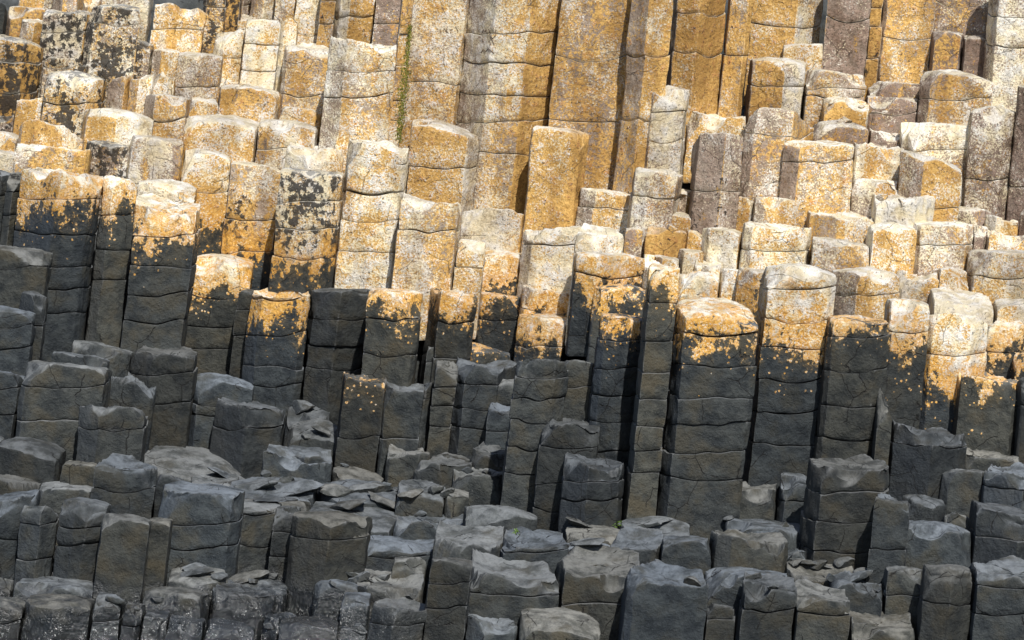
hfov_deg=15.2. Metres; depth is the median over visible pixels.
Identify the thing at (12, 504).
basalt column
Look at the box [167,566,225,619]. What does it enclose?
stone slab
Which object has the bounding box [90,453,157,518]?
basalt column
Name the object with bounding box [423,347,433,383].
basalt column
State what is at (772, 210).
basalt column
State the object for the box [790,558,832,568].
stone slab
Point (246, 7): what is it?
basalt column
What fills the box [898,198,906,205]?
loose rock
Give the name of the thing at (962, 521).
basalt column
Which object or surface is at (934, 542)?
basalt column
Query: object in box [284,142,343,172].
basalt column
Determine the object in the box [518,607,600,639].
basalt column
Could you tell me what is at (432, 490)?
loose rock
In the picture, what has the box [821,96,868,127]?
basalt column
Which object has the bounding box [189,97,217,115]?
basalt column
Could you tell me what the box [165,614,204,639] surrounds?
basalt column
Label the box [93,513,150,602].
basalt column
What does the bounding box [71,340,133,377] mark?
basalt column
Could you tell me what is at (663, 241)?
basalt column
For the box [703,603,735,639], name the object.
basalt column
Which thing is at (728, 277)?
basalt column
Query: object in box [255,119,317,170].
basalt column
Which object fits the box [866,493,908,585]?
basalt column
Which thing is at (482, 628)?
basalt column
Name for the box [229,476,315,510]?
stone slab
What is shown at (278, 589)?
stone slab
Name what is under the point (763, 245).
basalt column
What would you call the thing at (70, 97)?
basalt column
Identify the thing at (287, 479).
loose rock
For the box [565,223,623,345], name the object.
basalt column
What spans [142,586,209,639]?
basalt column
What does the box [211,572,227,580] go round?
loose rock
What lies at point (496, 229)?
basalt column
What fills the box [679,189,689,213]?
basalt column
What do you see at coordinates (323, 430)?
loose rock
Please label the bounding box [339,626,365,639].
basalt column
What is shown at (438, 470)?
basalt column
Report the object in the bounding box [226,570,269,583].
stone slab
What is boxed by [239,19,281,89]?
basalt column
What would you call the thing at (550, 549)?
basalt column
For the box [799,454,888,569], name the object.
basalt column
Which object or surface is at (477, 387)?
basalt column
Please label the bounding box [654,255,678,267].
basalt column
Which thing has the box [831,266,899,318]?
basalt column
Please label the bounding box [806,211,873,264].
basalt column
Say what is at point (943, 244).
basalt column
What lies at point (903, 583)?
basalt column
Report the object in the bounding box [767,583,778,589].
loose rock
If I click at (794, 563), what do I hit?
loose rock
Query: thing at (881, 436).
basalt column
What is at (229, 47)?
basalt column
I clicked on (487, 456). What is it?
basalt column
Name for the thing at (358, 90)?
basalt column
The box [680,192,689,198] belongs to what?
loose rock
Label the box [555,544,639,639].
basalt column
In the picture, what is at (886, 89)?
basalt column
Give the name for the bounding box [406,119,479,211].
basalt column
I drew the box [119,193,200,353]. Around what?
basalt column
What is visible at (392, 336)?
basalt column
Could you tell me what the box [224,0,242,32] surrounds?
basalt column
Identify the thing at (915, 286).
basalt column
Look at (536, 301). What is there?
basalt column
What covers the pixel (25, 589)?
basalt column
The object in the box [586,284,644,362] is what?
basalt column
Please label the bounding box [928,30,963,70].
basalt column
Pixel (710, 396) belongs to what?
basalt column
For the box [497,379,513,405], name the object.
basalt column
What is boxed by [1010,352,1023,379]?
basalt column
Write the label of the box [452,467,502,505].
basalt column
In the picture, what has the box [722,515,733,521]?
loose rock
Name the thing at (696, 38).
basalt column
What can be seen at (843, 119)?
loose rock
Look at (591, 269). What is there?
basalt column
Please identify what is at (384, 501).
stone slab
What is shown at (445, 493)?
loose rock
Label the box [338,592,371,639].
basalt column
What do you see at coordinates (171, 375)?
basalt column
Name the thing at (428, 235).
basalt column
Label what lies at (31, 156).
basalt column
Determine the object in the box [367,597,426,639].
basalt column
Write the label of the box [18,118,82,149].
basalt column
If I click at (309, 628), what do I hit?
basalt column
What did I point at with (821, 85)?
basalt column
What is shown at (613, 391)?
basalt column
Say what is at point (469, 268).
basalt column
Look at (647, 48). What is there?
basalt column
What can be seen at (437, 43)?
basalt column
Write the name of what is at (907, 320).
basalt column
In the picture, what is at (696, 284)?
basalt column
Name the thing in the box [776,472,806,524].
basalt column
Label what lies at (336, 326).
basalt column
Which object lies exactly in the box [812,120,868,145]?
basalt column
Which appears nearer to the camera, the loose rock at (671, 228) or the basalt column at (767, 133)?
the loose rock at (671, 228)
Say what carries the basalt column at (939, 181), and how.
on the bedrock
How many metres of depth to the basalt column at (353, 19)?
35.34 m
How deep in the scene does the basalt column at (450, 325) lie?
32.62 m
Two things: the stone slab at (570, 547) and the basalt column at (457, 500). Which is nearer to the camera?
the stone slab at (570, 547)
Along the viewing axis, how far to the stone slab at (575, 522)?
29.89 m
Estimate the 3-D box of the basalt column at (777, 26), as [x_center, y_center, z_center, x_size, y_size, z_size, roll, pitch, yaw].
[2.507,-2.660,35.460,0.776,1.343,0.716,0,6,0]
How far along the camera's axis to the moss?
34.20 m
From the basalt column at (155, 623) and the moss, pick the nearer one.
the basalt column at (155, 623)
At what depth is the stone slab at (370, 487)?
31.21 m
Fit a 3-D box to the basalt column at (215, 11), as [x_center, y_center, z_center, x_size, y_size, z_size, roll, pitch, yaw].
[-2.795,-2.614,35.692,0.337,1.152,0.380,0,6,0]
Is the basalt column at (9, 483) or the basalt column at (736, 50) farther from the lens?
the basalt column at (736, 50)
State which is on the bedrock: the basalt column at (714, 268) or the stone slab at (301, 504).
the basalt column at (714, 268)
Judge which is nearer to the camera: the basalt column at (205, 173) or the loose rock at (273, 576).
the loose rock at (273, 576)
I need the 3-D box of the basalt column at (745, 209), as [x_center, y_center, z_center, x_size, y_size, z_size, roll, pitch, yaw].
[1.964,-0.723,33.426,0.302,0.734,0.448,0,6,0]
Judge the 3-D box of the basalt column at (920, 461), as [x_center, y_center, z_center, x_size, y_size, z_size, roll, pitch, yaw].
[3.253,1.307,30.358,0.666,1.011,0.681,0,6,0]
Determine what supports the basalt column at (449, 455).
on the bedrock
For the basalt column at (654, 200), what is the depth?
33.13 m
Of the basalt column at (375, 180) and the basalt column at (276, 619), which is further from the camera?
the basalt column at (375, 180)
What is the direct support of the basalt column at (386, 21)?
on the bedrock
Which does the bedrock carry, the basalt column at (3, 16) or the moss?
the basalt column at (3, 16)
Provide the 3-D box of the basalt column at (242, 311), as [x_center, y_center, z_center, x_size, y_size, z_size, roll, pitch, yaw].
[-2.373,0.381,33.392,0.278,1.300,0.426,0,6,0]
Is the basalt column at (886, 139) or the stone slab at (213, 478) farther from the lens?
the basalt column at (886, 139)
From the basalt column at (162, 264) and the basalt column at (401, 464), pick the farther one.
the basalt column at (162, 264)
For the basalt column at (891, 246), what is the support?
on the bedrock
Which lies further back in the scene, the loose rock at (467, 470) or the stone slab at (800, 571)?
the loose rock at (467, 470)
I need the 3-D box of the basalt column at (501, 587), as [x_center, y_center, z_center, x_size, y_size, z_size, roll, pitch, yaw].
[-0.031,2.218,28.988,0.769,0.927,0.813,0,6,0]
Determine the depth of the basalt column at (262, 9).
35.81 m
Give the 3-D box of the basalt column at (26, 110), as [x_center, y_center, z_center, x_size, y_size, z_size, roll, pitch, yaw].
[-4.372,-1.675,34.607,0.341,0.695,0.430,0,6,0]
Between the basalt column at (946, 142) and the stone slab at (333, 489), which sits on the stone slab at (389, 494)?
the stone slab at (333, 489)
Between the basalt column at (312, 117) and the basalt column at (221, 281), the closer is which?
the basalt column at (221, 281)
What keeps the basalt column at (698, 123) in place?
on the bedrock
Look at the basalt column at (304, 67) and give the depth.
34.94 m
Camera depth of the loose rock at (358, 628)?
28.25 m
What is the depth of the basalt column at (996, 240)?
32.91 m
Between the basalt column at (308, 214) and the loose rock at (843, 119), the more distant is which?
the loose rock at (843, 119)
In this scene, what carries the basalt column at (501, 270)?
on the bedrock
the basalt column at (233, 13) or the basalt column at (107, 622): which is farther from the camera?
the basalt column at (233, 13)
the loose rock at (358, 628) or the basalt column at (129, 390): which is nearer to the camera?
the loose rock at (358, 628)
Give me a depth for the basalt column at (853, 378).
30.33 m
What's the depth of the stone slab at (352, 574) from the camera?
29.27 m
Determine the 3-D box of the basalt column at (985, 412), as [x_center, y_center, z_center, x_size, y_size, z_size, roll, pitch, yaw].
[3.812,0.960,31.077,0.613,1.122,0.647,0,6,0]
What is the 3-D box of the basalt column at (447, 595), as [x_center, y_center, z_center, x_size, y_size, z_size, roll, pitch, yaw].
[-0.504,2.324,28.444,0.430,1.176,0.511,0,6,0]
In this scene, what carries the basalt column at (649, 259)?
on the bedrock
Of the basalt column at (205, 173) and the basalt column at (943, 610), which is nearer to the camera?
the basalt column at (943, 610)
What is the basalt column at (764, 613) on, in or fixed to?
on the bedrock
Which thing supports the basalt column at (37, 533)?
on the bedrock
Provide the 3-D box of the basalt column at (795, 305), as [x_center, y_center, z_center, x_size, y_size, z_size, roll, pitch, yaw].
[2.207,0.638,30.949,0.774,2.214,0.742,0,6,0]
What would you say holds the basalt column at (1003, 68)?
on the bedrock
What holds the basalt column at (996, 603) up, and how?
on the bedrock
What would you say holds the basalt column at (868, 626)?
on the bedrock
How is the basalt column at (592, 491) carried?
on the bedrock
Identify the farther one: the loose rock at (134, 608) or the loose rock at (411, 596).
the loose rock at (411, 596)
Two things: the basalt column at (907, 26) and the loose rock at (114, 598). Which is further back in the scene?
the basalt column at (907, 26)
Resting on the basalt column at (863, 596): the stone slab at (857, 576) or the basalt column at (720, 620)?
the stone slab at (857, 576)
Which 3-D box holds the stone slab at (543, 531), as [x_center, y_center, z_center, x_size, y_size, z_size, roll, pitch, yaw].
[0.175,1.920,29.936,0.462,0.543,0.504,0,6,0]
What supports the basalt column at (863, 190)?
on the bedrock
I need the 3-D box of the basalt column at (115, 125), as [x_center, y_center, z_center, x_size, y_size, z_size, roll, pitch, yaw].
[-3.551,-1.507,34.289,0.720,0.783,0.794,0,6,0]
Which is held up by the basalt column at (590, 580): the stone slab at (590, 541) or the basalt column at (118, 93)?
the stone slab at (590, 541)
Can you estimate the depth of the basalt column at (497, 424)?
31.95 m
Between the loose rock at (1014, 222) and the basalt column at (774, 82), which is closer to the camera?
the loose rock at (1014, 222)
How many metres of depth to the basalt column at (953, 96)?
34.37 m
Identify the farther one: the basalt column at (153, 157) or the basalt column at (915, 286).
the basalt column at (153, 157)
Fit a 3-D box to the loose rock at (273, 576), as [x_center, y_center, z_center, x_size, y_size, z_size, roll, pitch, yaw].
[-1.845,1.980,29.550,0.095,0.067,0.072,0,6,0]
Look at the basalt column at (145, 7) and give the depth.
35.75 m
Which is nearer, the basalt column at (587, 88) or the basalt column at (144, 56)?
the basalt column at (587, 88)
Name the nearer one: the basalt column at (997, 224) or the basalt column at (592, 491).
the basalt column at (592, 491)
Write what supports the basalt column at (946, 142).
on the bedrock
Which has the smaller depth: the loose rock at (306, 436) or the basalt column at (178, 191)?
the loose rock at (306, 436)
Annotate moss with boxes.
[395,24,412,142]
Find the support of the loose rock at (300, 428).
on the bedrock
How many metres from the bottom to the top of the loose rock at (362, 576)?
0.101 m
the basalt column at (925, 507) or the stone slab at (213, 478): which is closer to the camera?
the basalt column at (925, 507)
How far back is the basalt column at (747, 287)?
32.16 m
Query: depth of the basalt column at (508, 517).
29.97 m
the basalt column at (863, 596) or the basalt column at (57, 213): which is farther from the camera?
the basalt column at (57, 213)
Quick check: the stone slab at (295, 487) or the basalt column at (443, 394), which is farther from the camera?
the basalt column at (443, 394)
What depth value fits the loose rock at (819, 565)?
29.26 m
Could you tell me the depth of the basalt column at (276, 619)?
28.56 m
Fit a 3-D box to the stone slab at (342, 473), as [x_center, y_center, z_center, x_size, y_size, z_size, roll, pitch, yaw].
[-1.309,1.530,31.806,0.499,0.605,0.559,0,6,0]
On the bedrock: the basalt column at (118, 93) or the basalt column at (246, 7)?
the basalt column at (118, 93)
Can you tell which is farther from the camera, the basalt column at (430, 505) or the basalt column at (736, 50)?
the basalt column at (736, 50)
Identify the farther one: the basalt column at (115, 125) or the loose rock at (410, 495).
the basalt column at (115, 125)
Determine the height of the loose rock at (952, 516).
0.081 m
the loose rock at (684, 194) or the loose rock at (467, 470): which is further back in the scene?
the loose rock at (684, 194)
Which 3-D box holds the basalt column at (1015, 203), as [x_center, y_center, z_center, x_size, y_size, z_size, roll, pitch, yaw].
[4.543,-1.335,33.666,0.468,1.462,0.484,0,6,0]
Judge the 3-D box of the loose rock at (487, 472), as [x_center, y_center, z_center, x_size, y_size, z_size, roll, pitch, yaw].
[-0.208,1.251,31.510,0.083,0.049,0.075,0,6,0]
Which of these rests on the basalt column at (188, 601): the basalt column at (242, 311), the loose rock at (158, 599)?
the loose rock at (158, 599)
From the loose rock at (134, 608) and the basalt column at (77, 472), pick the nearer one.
the loose rock at (134, 608)
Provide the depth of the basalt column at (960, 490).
29.94 m
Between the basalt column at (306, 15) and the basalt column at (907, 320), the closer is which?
the basalt column at (907, 320)
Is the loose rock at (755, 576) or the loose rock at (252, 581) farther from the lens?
the loose rock at (252, 581)
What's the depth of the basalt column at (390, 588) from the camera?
29.14 m
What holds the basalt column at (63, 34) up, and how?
on the bedrock
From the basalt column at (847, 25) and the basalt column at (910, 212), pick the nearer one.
the basalt column at (910, 212)
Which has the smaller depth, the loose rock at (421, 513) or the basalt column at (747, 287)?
the loose rock at (421, 513)
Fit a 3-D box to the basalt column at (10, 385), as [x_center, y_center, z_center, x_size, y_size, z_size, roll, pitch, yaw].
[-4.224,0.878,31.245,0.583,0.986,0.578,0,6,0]
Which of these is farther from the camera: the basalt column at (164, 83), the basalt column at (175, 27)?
the basalt column at (175, 27)
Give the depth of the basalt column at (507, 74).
34.20 m
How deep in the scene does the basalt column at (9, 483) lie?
30.07 m
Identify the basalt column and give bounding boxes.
[0,2,6,34]
[0,34,42,115]
[0,115,13,131]
[0,131,18,151]
[0,150,14,172]
[0,170,10,237]
[0,172,21,245]
[0,245,52,321]
[0,305,35,375]
[0,371,24,439]
[0,436,65,483]
[0,474,40,494]
[0,489,40,579]
[0,577,13,596]
[0,596,25,639]
[5,6,46,36]
[12,97,42,134]
[13,143,91,173]
[13,167,103,361]
[13,576,93,601]
[14,505,58,587]
[15,360,112,460]
[18,0,52,8]
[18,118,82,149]
[19,19,42,44]
[19,291,47,360]
[21,593,94,639]
[38,9,90,97]
[39,481,93,558]
[40,57,88,97]
[41,70,105,137]
[52,0,83,11]
[52,351,109,368]
[53,497,110,582]
[60,460,96,486]
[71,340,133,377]
[76,404,148,463]
[80,108,153,149]
[82,4,139,107]
[83,0,99,11]
[85,175,136,347]
[86,140,128,219]
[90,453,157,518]
[90,592,125,639]
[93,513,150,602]
[100,0,152,41]
[106,75,131,109]
[109,372,156,452]
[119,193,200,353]
[119,600,145,639]
[127,74,154,114]
[127,135,183,197]
[130,345,197,449]
[133,39,153,78]
[137,179,196,202]
[140,609,170,639]
[142,517,172,602]
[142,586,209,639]
[144,94,189,140]
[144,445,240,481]
[150,3,205,52]
[150,48,179,79]
[151,474,183,517]
[153,72,175,95]
[158,480,244,586]
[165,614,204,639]
[174,52,223,102]
[181,114,258,174]
[181,148,230,255]
[185,253,253,374]
[188,372,253,448]
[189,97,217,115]
[201,0,226,53]
[204,618,254,639]
[209,583,275,639]
[210,397,285,478]
[213,29,244,86]
[218,84,281,122]
[221,160,280,290]
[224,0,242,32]
[229,289,253,378]
[237,14,255,31]
[237,499,281,576]
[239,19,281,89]
[241,0,250,14]
[242,288,309,445]
[249,0,274,19]
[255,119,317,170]
[261,444,331,493]
[261,612,295,639]
[268,167,343,332]
[268,505,300,583]
[274,0,296,23]
[275,18,297,92]
[278,616,338,639]
[279,106,321,145]
[280,42,328,115]
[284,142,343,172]
[285,511,372,615]
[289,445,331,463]
[294,0,322,44]
[300,288,369,424]
[312,579,357,622]
[316,0,335,47]
[318,36,396,173]
[331,372,386,478]
[333,0,375,43]
[333,139,408,289]
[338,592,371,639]
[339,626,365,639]
[355,569,423,627]
[361,288,422,439]
[366,535,434,624]
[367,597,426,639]
[372,0,400,45]
[376,382,424,481]
[384,444,429,486]
[389,0,413,146]
[391,193,461,340]
[391,556,425,600]
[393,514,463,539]
[394,479,445,516]
[399,0,469,169]
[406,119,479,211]
[412,455,471,513]
[418,382,433,451]
[419,288,476,383]
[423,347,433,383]
[423,557,472,639]
[426,360,457,458]
[432,452,469,461]
[445,489,468,517]
[448,356,516,459]
[452,239,485,338]
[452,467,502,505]
[456,0,560,213]
[460,208,523,252]
[462,505,537,537]
[463,548,558,639]
[465,614,517,639]
[469,342,511,364]
[470,441,504,471]
[472,249,520,339]
[473,292,520,360]
[485,402,509,449]
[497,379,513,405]
[500,359,568,512]
[500,526,569,573]
[514,313,566,362]
[516,226,581,298]
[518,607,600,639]
[519,285,569,359]
[520,125,588,252]
[532,418,599,531]
[548,0,631,189]
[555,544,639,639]
[558,452,623,537]
[563,360,593,420]
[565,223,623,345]
[565,251,644,356]
[575,188,629,236]
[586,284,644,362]
[587,313,641,516]
[612,0,672,193]
[618,559,708,639]
[620,260,679,526]
[622,227,642,257]
[627,167,682,257]
[641,254,654,289]
[644,85,689,174]
[644,226,686,257]
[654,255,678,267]
[656,297,757,541]
[660,535,710,578]
[666,0,725,158]
[671,212,690,230]
[675,271,717,303]
[678,248,703,273]
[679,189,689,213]
[682,111,745,182]
[685,230,701,249]
[688,132,742,234]
[694,260,721,297]
[701,227,741,269]
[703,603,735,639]
[704,566,786,628]
[709,529,787,572]
[717,0,753,117]
[719,268,737,300]
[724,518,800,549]
[734,267,763,320]
[734,571,796,639]
[736,196,753,231]
[739,107,813,201]
[739,221,811,269]
[740,481,776,520]
[741,263,836,519]
[742,0,822,105]
[744,57,805,123]
[752,197,797,225]
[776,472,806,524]
[779,140,853,227]
[782,43,823,116]
[787,549,805,561]
[791,579,849,639]
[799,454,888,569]
[802,69,866,127]
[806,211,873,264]
[809,236,868,271]
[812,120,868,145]
[813,315,890,458]
[821,0,870,75]
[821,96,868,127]
[829,570,881,615]
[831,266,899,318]
[847,611,914,639]
[850,178,897,217]
[852,142,903,181]
[862,0,882,99]
[864,95,918,134]
[865,222,916,273]
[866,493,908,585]
[868,81,919,99]
[868,128,900,147]
[870,190,934,227]
[871,388,891,464]
[876,0,935,83]
[882,566,921,634]
[884,298,929,428]
[888,420,966,499]
[897,270,938,304]
[898,150,961,221]
[900,122,967,205]
[901,520,970,568]
[902,494,945,521]
[913,221,973,275]
[915,564,971,639]
[916,69,992,124]
[919,313,987,433]
[928,0,988,66]
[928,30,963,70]
[937,267,967,290]
[939,468,984,528]
[941,513,970,530]
[952,372,1017,455]
[956,206,991,225]
[960,35,986,77]
[963,106,1015,219]
[965,448,1019,470]
[966,249,1023,302]
[967,555,1023,639]
[969,500,1023,563]
[972,225,987,249]
[981,462,1023,509]
[983,0,1023,111]
[984,215,1018,235]
[985,321,1023,378]
[986,230,1023,249]
[992,298,1023,352]
[1006,85,1023,228]
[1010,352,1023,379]
[1013,377,1023,463]
[1018,210,1023,235]
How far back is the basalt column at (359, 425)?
31.91 m
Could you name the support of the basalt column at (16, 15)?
on the bedrock
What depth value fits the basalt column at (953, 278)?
32.32 m
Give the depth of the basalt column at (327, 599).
28.98 m
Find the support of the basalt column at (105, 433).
on the bedrock
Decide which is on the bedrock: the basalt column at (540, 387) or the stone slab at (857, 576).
the basalt column at (540, 387)
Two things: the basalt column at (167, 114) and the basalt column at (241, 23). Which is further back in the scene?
the basalt column at (241, 23)
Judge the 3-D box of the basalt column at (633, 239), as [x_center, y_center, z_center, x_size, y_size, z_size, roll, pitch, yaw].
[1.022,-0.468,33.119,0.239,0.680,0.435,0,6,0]
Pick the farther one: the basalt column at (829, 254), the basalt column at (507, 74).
the basalt column at (507, 74)
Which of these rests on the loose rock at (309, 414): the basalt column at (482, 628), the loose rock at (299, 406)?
the loose rock at (299, 406)
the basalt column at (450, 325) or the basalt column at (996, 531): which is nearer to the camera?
the basalt column at (996, 531)
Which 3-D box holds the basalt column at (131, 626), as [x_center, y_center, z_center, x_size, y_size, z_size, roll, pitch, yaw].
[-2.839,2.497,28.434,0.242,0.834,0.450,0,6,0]
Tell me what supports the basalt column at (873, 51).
on the bedrock
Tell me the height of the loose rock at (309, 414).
0.608 m
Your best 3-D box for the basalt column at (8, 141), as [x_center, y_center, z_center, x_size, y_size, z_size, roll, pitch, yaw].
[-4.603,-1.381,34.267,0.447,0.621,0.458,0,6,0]
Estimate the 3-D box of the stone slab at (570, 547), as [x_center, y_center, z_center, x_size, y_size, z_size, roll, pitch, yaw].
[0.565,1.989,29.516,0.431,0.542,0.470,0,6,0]
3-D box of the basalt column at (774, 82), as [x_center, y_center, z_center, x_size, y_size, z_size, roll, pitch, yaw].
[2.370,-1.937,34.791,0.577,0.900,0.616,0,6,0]
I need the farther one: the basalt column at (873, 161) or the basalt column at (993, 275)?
the basalt column at (873, 161)
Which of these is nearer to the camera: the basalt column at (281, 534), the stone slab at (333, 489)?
the basalt column at (281, 534)
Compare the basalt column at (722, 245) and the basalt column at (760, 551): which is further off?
the basalt column at (722, 245)
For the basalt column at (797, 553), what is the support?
on the bedrock
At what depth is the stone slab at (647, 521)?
29.94 m
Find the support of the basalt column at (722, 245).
on the bedrock
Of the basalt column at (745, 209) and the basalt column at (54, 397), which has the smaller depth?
the basalt column at (54, 397)
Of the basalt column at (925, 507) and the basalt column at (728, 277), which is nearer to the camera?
the basalt column at (925, 507)
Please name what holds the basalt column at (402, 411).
on the bedrock
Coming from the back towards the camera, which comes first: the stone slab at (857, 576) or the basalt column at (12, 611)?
the stone slab at (857, 576)
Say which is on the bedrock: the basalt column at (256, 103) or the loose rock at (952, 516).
the basalt column at (256, 103)
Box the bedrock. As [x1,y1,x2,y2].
[0,0,827,575]
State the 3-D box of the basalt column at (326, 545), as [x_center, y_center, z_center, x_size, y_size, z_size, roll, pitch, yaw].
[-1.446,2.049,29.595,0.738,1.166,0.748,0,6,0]
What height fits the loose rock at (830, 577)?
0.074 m
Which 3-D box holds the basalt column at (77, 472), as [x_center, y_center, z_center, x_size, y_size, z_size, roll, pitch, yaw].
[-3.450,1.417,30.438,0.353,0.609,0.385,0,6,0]
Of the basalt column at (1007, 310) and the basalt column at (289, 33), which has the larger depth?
the basalt column at (289, 33)
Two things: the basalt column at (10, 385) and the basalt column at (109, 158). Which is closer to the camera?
the basalt column at (10, 385)
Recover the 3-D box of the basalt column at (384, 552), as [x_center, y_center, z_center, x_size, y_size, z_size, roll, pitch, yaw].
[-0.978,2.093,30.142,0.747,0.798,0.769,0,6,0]
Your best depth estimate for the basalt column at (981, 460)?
30.30 m
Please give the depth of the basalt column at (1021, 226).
33.12 m
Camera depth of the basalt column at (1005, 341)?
31.48 m
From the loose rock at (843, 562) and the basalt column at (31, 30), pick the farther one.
the basalt column at (31, 30)
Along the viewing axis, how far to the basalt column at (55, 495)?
29.98 m
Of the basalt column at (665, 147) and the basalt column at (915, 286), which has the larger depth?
the basalt column at (665, 147)
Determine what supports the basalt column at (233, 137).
on the bedrock
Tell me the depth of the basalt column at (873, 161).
33.66 m
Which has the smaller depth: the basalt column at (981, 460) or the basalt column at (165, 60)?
the basalt column at (981, 460)
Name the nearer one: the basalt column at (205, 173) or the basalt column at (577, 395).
the basalt column at (577, 395)
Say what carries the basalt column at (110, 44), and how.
on the bedrock
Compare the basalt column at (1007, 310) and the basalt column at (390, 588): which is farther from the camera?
the basalt column at (1007, 310)
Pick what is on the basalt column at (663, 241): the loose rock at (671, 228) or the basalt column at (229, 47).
the loose rock at (671, 228)
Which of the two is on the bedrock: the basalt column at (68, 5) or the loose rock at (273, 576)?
the basalt column at (68, 5)
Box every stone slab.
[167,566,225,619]
[180,566,213,576]
[191,473,244,486]
[207,467,229,478]
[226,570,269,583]
[227,576,287,613]
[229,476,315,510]
[234,477,277,489]
[247,499,305,510]
[253,497,297,502]
[274,480,323,495]
[309,501,396,535]
[316,479,396,512]
[317,483,353,496]
[326,498,365,511]
[331,466,383,482]
[345,572,374,582]
[349,483,393,492]
[368,491,395,508]
[432,520,503,559]
[535,529,560,533]
[564,525,619,545]
[566,517,592,527]
[568,541,609,550]
[570,537,605,545]
[610,525,663,563]
[618,516,673,527]
[620,518,689,535]
[785,562,853,586]
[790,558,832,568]
[846,570,872,581]
[929,286,993,324]
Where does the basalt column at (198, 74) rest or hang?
on the bedrock
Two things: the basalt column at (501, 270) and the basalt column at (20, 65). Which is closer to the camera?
the basalt column at (501, 270)
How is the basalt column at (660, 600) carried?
on the bedrock
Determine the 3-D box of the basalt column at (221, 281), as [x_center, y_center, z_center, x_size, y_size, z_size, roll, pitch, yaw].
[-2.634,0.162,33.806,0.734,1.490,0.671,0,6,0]
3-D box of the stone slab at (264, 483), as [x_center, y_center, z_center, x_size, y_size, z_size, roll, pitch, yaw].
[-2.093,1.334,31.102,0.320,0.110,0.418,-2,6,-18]
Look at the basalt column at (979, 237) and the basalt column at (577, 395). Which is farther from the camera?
the basalt column at (979, 237)
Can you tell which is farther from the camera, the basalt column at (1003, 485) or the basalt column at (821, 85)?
the basalt column at (821, 85)
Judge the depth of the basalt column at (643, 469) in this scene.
30.05 m
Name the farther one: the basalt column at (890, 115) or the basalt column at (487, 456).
the basalt column at (890, 115)
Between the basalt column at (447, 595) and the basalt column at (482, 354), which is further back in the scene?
the basalt column at (482, 354)
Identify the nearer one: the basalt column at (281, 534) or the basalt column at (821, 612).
the basalt column at (821, 612)
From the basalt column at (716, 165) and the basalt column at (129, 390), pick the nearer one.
the basalt column at (129, 390)
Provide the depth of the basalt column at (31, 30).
35.20 m
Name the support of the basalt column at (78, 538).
on the bedrock
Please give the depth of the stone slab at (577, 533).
29.77 m
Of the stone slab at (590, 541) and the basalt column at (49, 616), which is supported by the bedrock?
the basalt column at (49, 616)
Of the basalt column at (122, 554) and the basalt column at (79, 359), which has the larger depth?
the basalt column at (79, 359)
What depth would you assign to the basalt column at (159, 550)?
29.05 m
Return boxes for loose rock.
[105,594,126,604]
[130,605,140,612]
[151,596,163,602]
[182,562,205,570]
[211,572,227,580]
[248,578,258,583]
[260,470,271,477]
[263,621,275,628]
[266,573,278,579]
[278,476,294,482]
[283,406,330,446]
[287,418,337,477]
[293,400,314,414]
[301,433,311,439]
[311,425,330,437]
[328,580,336,587]
[347,571,369,582]
[352,623,366,633]
[377,574,390,580]
[398,489,423,500]
[405,593,415,599]
[413,510,426,516]
[427,486,443,494]
[440,487,454,497]
[462,467,473,473]
[482,470,490,474]
[666,224,677,232]
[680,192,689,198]
[684,576,701,586]
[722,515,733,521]
[743,572,761,579]
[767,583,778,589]
[780,522,788,526]
[787,559,801,566]
[809,560,827,570]
[826,573,835,581]
[833,556,854,568]
[837,116,851,122]
[853,567,866,572]
[876,193,887,200]
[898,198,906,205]
[947,512,958,521]
[1010,220,1017,226]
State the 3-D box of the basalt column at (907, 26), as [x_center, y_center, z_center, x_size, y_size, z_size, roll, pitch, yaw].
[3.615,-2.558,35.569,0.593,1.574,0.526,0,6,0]
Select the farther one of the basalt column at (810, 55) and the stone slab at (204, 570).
the basalt column at (810, 55)
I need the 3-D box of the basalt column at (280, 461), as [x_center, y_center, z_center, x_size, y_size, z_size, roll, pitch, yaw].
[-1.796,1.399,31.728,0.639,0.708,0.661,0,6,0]
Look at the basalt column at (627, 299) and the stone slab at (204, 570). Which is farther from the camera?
the basalt column at (627, 299)
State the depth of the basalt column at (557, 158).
33.73 m
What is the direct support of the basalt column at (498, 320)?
on the bedrock
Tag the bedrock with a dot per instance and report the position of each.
(186, 4)
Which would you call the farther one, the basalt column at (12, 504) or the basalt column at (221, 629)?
the basalt column at (12, 504)
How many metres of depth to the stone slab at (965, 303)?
31.94 m
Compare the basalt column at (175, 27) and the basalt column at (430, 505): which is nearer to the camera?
the basalt column at (430, 505)
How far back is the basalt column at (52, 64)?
34.76 m
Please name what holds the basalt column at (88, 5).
on the bedrock
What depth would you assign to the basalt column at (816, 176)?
33.23 m
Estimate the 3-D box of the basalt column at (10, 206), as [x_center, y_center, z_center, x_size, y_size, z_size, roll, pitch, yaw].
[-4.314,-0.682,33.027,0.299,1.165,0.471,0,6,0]
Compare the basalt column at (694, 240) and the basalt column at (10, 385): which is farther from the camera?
the basalt column at (694, 240)
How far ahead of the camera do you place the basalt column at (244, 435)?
32.12 m
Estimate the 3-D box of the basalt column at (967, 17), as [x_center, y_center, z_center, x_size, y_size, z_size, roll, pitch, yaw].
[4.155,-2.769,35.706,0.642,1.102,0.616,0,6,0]
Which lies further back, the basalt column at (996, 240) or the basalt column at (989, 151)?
the basalt column at (989, 151)
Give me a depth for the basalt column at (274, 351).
32.85 m
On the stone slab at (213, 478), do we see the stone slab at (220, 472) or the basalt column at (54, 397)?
the stone slab at (220, 472)
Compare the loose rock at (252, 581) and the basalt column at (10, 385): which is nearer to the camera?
the loose rock at (252, 581)
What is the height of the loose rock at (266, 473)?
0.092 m

